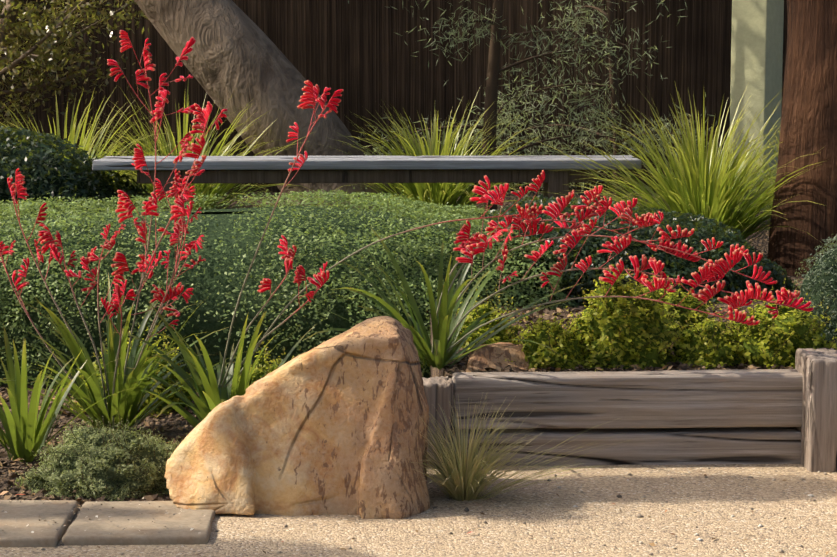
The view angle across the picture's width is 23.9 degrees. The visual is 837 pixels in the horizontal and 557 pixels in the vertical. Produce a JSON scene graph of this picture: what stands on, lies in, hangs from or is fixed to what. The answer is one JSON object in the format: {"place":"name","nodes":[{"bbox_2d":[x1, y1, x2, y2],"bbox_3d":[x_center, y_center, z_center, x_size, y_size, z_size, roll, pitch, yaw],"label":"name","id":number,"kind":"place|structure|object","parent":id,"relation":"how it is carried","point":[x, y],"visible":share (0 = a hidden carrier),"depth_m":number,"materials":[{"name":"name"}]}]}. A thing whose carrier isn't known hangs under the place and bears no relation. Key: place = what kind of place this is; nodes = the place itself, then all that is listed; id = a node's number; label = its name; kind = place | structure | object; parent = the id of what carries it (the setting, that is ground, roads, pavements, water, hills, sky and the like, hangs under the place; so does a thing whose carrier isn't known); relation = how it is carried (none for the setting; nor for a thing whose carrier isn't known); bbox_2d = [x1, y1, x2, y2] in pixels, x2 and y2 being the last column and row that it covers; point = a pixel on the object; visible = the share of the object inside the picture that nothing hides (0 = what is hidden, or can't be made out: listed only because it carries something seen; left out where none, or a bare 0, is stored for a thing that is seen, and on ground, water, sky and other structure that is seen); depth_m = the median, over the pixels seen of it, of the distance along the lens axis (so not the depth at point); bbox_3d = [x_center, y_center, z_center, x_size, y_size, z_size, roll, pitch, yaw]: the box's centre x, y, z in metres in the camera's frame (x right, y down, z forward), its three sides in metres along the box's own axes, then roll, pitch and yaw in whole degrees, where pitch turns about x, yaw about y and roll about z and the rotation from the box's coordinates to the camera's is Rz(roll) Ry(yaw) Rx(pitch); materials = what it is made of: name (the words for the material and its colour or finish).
{"place":"outdoors","nodes":[
{"label":"outdoors","id":0,"kind":"place"},
{"bbox_2d":[0,385,199,506],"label":"ground","id":1,"kind":"structure","parent":0,"point":[7,472],"depth_m":8.01,"materials":[{"name":"brown soil"}]},
{"bbox_2d":[11,411,186,500],"bbox_3d":[-1.101,0.626,7.064,0.710,0.307,0.499,0,7,-2],"label":"shrub","id":2,"kind":"object","parent":1,"relation":"on","point":[88,462],"visible":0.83,"depth_m":6.97,"materials":[{"name":"green plant"}]},
{"bbox_2d":[0,384,200,505],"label":"bark chips","id":3,"kind":"object","parent":1,"relation":"on","point":[147,497],"visible":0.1,"depth_m":7.84,"materials":[{"name":"brown wood"}]},
{"bbox_2d":[0,401,192,494],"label":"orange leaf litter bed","id":4,"kind":"object","parent":3,"relation":"on","point":[22,487],"visible":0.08,"depth_m":7.44,"materials":[{"name":"brown plant"}]},
{"bbox_2d":[70,317,200,417],"bbox_3d":[-1.197,0.379,8.553,0.656,0.429,0.539,0,7,-2],"label":"yellow shrub","id":5,"kind":"object","parent":1,"relation":"on","point":[174,397],"visible":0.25,"depth_m":8.50,"materials":[{"name":"green plant"}]},
{"bbox_2d":[239,340,301,386],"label":"yellow shrub","id":6,"kind":"object","parent":1,"relation":"on","point":[264,367],"visible":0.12,"depth_m":8.47,"materials":[{"name":"green plant"}]},
{"bbox_2d":[0,188,577,386],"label":"clipped hedge","id":7,"kind":"object","parent":1,"relation":"on","point":[215,280],"visible":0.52,"depth_m":9.21,"materials":[{"name":"green plant"}]},
{"bbox_2d":[0,30,813,461],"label":"kangaroo paw","id":8,"kind":"object","parent":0,"point":[24,434],"depth_m":7.69,"materials":[{"name":"red plant"}]},
{"bbox_2d":[0,464,836,556],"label":"gravel path","id":9,"kind":"structure","parent":0,"point":[718,497],"depth_m":6.55,"materials":[{"name":"beige gravel"}]},
{"bbox_2d":[0,500,77,546],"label":"paver slab","id":10,"kind":"structure","parent":9,"relation":"on","point":[24,514],"depth_m":6.46,"materials":[{"name":"concrete"}]},
{"bbox_2d":[1,497,204,535],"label":"paver grit","id":11,"kind":"object","parent":10,"relation":"on","point":[108,519],"visible":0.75,"depth_m":6.49,"materials":[{"name":"beige gravel"}]},
{"bbox_2d":[62,501,215,544],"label":"paver slab","id":12,"kind":"structure","parent":9,"relation":"on","point":[187,520],"depth_m":6.42,"materials":[{"name":"concrete"}]},
{"bbox_2d":[164,316,429,518],"bbox_3d":[-0.418,0.487,6.934,0.912,0.706,0.747,0,7,-2],"label":"sandstone boulder","id":13,"kind":"object","parent":9,"relation":"on","point":[335,425],"visible":0.94,"depth_m":6.71,"materials":[{"name":"beige stone"}]},
{"bbox_2d":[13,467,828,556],"bbox_3d":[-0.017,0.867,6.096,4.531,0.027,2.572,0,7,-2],"label":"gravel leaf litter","id":14,"kind":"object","parent":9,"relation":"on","point":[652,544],"visible":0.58,"depth_m":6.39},
{"bbox_2d":[422,376,452,467],"bbox_3d":[0.053,0.587,7.435,0.150,0.439,0.156,0,7,-2],"label":"sleeper post","id":15,"kind":"object","parent":9,"relation":"on","point":[438,391],"visible":0.33,"depth_m":7.35,"materials":[{"name":"grey wood"}]},
{"bbox_2d":[41,465,836,556],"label":"stray pebbles","id":16,"kind":"object","parent":9,"relation":"on","point":[639,515],"visible":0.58,"depth_m":6.71,"materials":[{"name":"beige stone"}]},
{"bbox_2d":[411,393,627,500],"bbox_3d":[0.276,0.594,6.832,0.945,0.371,0.694,4,8,26],"label":"grass tuft","id":17,"kind":"object","parent":9,"relation":"on","point":[459,472],"visible":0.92,"depth_m":6.86,"materials":[{"name":"green plant"}]},
{"bbox_2d":[453,427,800,465],"bbox_3d":[0.807,0.674,7.496,1.371,0.211,0.145,0,7,-2],"label":"timber sleeper","id":18,"kind":"object","parent":9,"relation":"on","point":[707,446],"visible":0.42,"depth_m":7.43,"materials":[{"name":"grey wood"}]},
{"bbox_2d":[452,369,802,428],"bbox_3d":[0.806,0.455,7.463,1.368,0.208,0.141,0,7,-2],"label":"timber sleeper","id":19,"kind":"object","parent":18,"relation":"on","point":[694,398],"visible":0.92,"depth_m":7.40,"materials":[{"name":"grey wood"}]},
{"bbox_2d":[795,348,836,471],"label":"wooden post","id":20,"kind":"object","parent":9,"relation":"on","point":[817,370],"visible":0.58,"depth_m":7.30,"materials":[{"name":"grey wood"}]},
{"bbox_2d":[139,191,803,277],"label":"terrace soil","id":21,"kind":"structure","parent":0,"point":[760,244],"depth_m":14.84,"materials":[{"name":"brown soil"}]},
{"bbox_2d":[0,0,148,136],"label":"tree","id":22,"kind":"object","parent":21,"relation":"on","point":[41,49],"depth_m":14.23,"materials":[{"name":"green plant"}]},
{"bbox_2d":[0,126,149,218],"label":"dark shrub","id":23,"kind":"object","parent":21,"relation":"on","point":[44,169],"visible":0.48,"depth_m":11.30,"materials":[{"name":"green plant"}]},
{"bbox_2d":[0,86,174,189],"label":"grass clump","id":24,"kind":"object","parent":21,"relation":"on","point":[88,140],"visible":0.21,"depth_m":12.39,"materials":[{"name":"green plant"}]},
{"bbox_2d":[157,170,183,211],"bbox_3d":[-1.448,-0.388,11.566,0.121,0.512,0.341,0,7,-2],"label":"bench leg","id":25,"kind":"object","parent":21,"relation":"on","point":[163,176],"visible":0.21,"depth_m":11.37,"materials":[{"name":"wood"}]},
{"bbox_2d":[54,78,312,211],"bbox_3d":[-1.528,-0.797,12.658,1.793,1.013,1.902,0,7,-2],"label":"grass clump","id":26,"kind":"object","parent":21,"relation":"on","point":[215,189],"visible":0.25,"depth_m":12.60,"materials":[{"name":"green plant"}]},
{"bbox_2d":[134,0,403,214],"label":"leaning gum","id":27,"kind":"object","parent":21,"relation":"on","point":[239,56],"visible":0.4,"depth_m":12.92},
{"bbox_2d":[101,157,631,158],"bbox_3d":[-0.300,-0.675,11.565,3.134,0.056,0.136,0,7,-2],"label":"bench slat","id":28,"kind":"object","parent":21,"relation":"on","point":[353,158],"visible":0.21,"depth_m":11.56,"materials":[{"name":"grey wood"}]},
{"bbox_2d":[137,169,596,183],"bbox_3d":[-0.294,-0.592,11.445,2.659,0.076,0.061,0,7,-2],"label":"bench rail","id":29,"kind":"object","parent":28,"relation":"attached to","point":[378,176],"visible":0.77,"depth_m":11.42,"materials":[{"name":"brown wood"}]},
{"bbox_2d":[92,158,641,169],"bbox_3d":[-0.293,-0.660,11.424,3.161,0.060,0.139,0,7,-2],"label":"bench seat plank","id":30,"kind":"object","parent":21,"relation":"on","point":[387,164],"visible":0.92,"depth_m":11.36,"materials":[{"name":"grey wood"}]},
{"bbox_2d":[104,155,633,158],"bbox_3d":[-0.292,-0.696,11.705,3.140,0.058,0.137,0,7,-2],"label":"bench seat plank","id":31,"kind":"object","parent":30,"relation":"on","point":[287,157],"visible":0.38,"depth_m":11.68,"materials":[{"name":"grey wood"}]},
{"bbox_2d":[0,0,787,191],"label":"brush fence","id":32,"kind":"object","parent":21,"relation":"on","point":[361,54],"visible":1,"depth_m":15.78,"materials":[{"name":"brown wood"}]},
{"bbox_2d":[319,88,542,219],"bbox_3d":[0.111,-0.786,12.868,1.649,0.939,1.761,0,7,-2],"label":"grass clump","id":33,"kind":"object","parent":21,"relation":"on","point":[444,193],"visible":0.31,"depth_m":12.74,"materials":[{"name":"green plant"}]},
{"bbox_2d":[348,0,750,209],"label":"wattle","id":34,"kind":"object","parent":21,"relation":"on","point":[540,96],"depth_m":14.05,"materials":[{"name":"plant"}]},
{"bbox_2d":[543,170,568,204],"bbox_3d":[0.808,-0.396,11.636,0.121,0.513,0.340,0,7,-2],"label":"bench leg","id":35,"kind":"object","parent":21,"relation":"on","point":[557,179],"visible":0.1,"depth_m":11.45,"materials":[{"name":"brown wood"}]},
{"bbox_2d":[528,82,821,244],"bbox_3d":[1.585,-0.588,10.966,1.889,1.022,1.823,5,9,34],"label":"grass clump","id":36,"kind":"object","parent":21,"relation":"on","point":[707,188],"visible":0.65,"depth_m":10.73,"materials":[{"name":"green plant"}]},
{"bbox_2d":[707,112,779,220],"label":"ornamental grass","id":37,"kind":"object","parent":21,"relation":"on","point":[770,204],"depth_m":12.90,"materials":[{"name":"green plant"}]},
{"bbox_2d":[729,0,783,210],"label":"painted post","id":38,"kind":"object","parent":21,"relation":"on","point":[757,46],"visible":0.52,"depth_m":14.20,"materials":[{"name":"paint"}]},
{"bbox_2d":[767,0,836,276],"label":"tree trunk","id":39,"kind":"object","parent":21,"relation":"on","point":[808,126],"visible":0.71,"depth_m":10.40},
{"bbox_2d":[429,278,802,428],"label":"raised bed soil","id":40,"kind":"structure","parent":0,"point":[443,371],"depth_m":8.61,"materials":[{"name":"brown soil"}]},
{"bbox_2d":[466,342,529,370],"bbox_3d":[0.328,0.317,7.694,0.320,0.134,0.254,0,7,-2],"label":"bed rock","id":41,"kind":"object","parent":40,"relation":"on","point":[494,355],"visible":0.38,"depth_m":7.62,"materials":[{"name":"stone"}]},
{"bbox_2d":[455,279,548,351],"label":"yellow shrub","id":42,"kind":"object","parent":40,"relation":"on","point":[473,315],"visible":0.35,"depth_m":8.04,"materials":[{"name":"green plant"}]},
{"bbox_2d":[503,298,602,370],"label":"yellow shrub","id":43,"kind":"object","parent":40,"relation":"on","point":[564,343],"visible":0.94,"depth_m":7.62,"materials":[{"name":"green plant"}]},
{"bbox_2d":[429,304,792,372],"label":"bark chips","id":44,"kind":"object","parent":40,"relation":"on","point":[674,366],"visible":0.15,"depth_m":7.68,"materials":[{"name":"brown wood"}]},
{"bbox_2d":[552,253,689,368],"bbox_3d":[0.764,0.132,7.760,0.590,0.465,0.492,0,7,-2],"label":"yellow shrub","id":45,"kind":"object","parent":40,"relation":"on","point":[627,332],"visible":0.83,"depth_m":7.65,"materials":[{"name":"green plant"}]},
{"bbox_2d":[450,194,794,307],"bbox_3d":[0.836,-0.172,10.034,2.134,0.509,1.586,0,7,-2],"label":"dark shrub","id":46,"kind":"object","parent":40,"relation":"on","point":[676,266],"visible":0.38,"depth_m":9.57,"materials":[{"name":"green plant"}]},
{"bbox_2d":[629,255,728,339],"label":"yellow shrub","id":47,"kind":"object","parent":40,"relation":"on","point":[683,314],"visible":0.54,"depth_m":8.38,"materials":[{"name":"green plant"}]},
{"bbox_2d":[659,305,749,368],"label":"yellow shrub","id":48,"kind":"object","parent":40,"relation":"on","point":[708,344],"visible":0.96,"depth_m":7.69,"materials":[{"name":"green plant"}]},
{"bbox_2d":[715,277,836,368],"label":"yellow shrub","id":49,"kind":"object","parent":40,"relation":"on","point":[769,341],"visible":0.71,"depth_m":7.67,"materials":[{"name":"green plant"}]},
{"bbox_2d":[791,234,836,349],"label":"grey shrub","id":50,"kind":"object","parent":40,"relation":"on","point":[819,284],"visible":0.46,"depth_m":7.96,"materials":[{"name":"green plant"}]}
]}

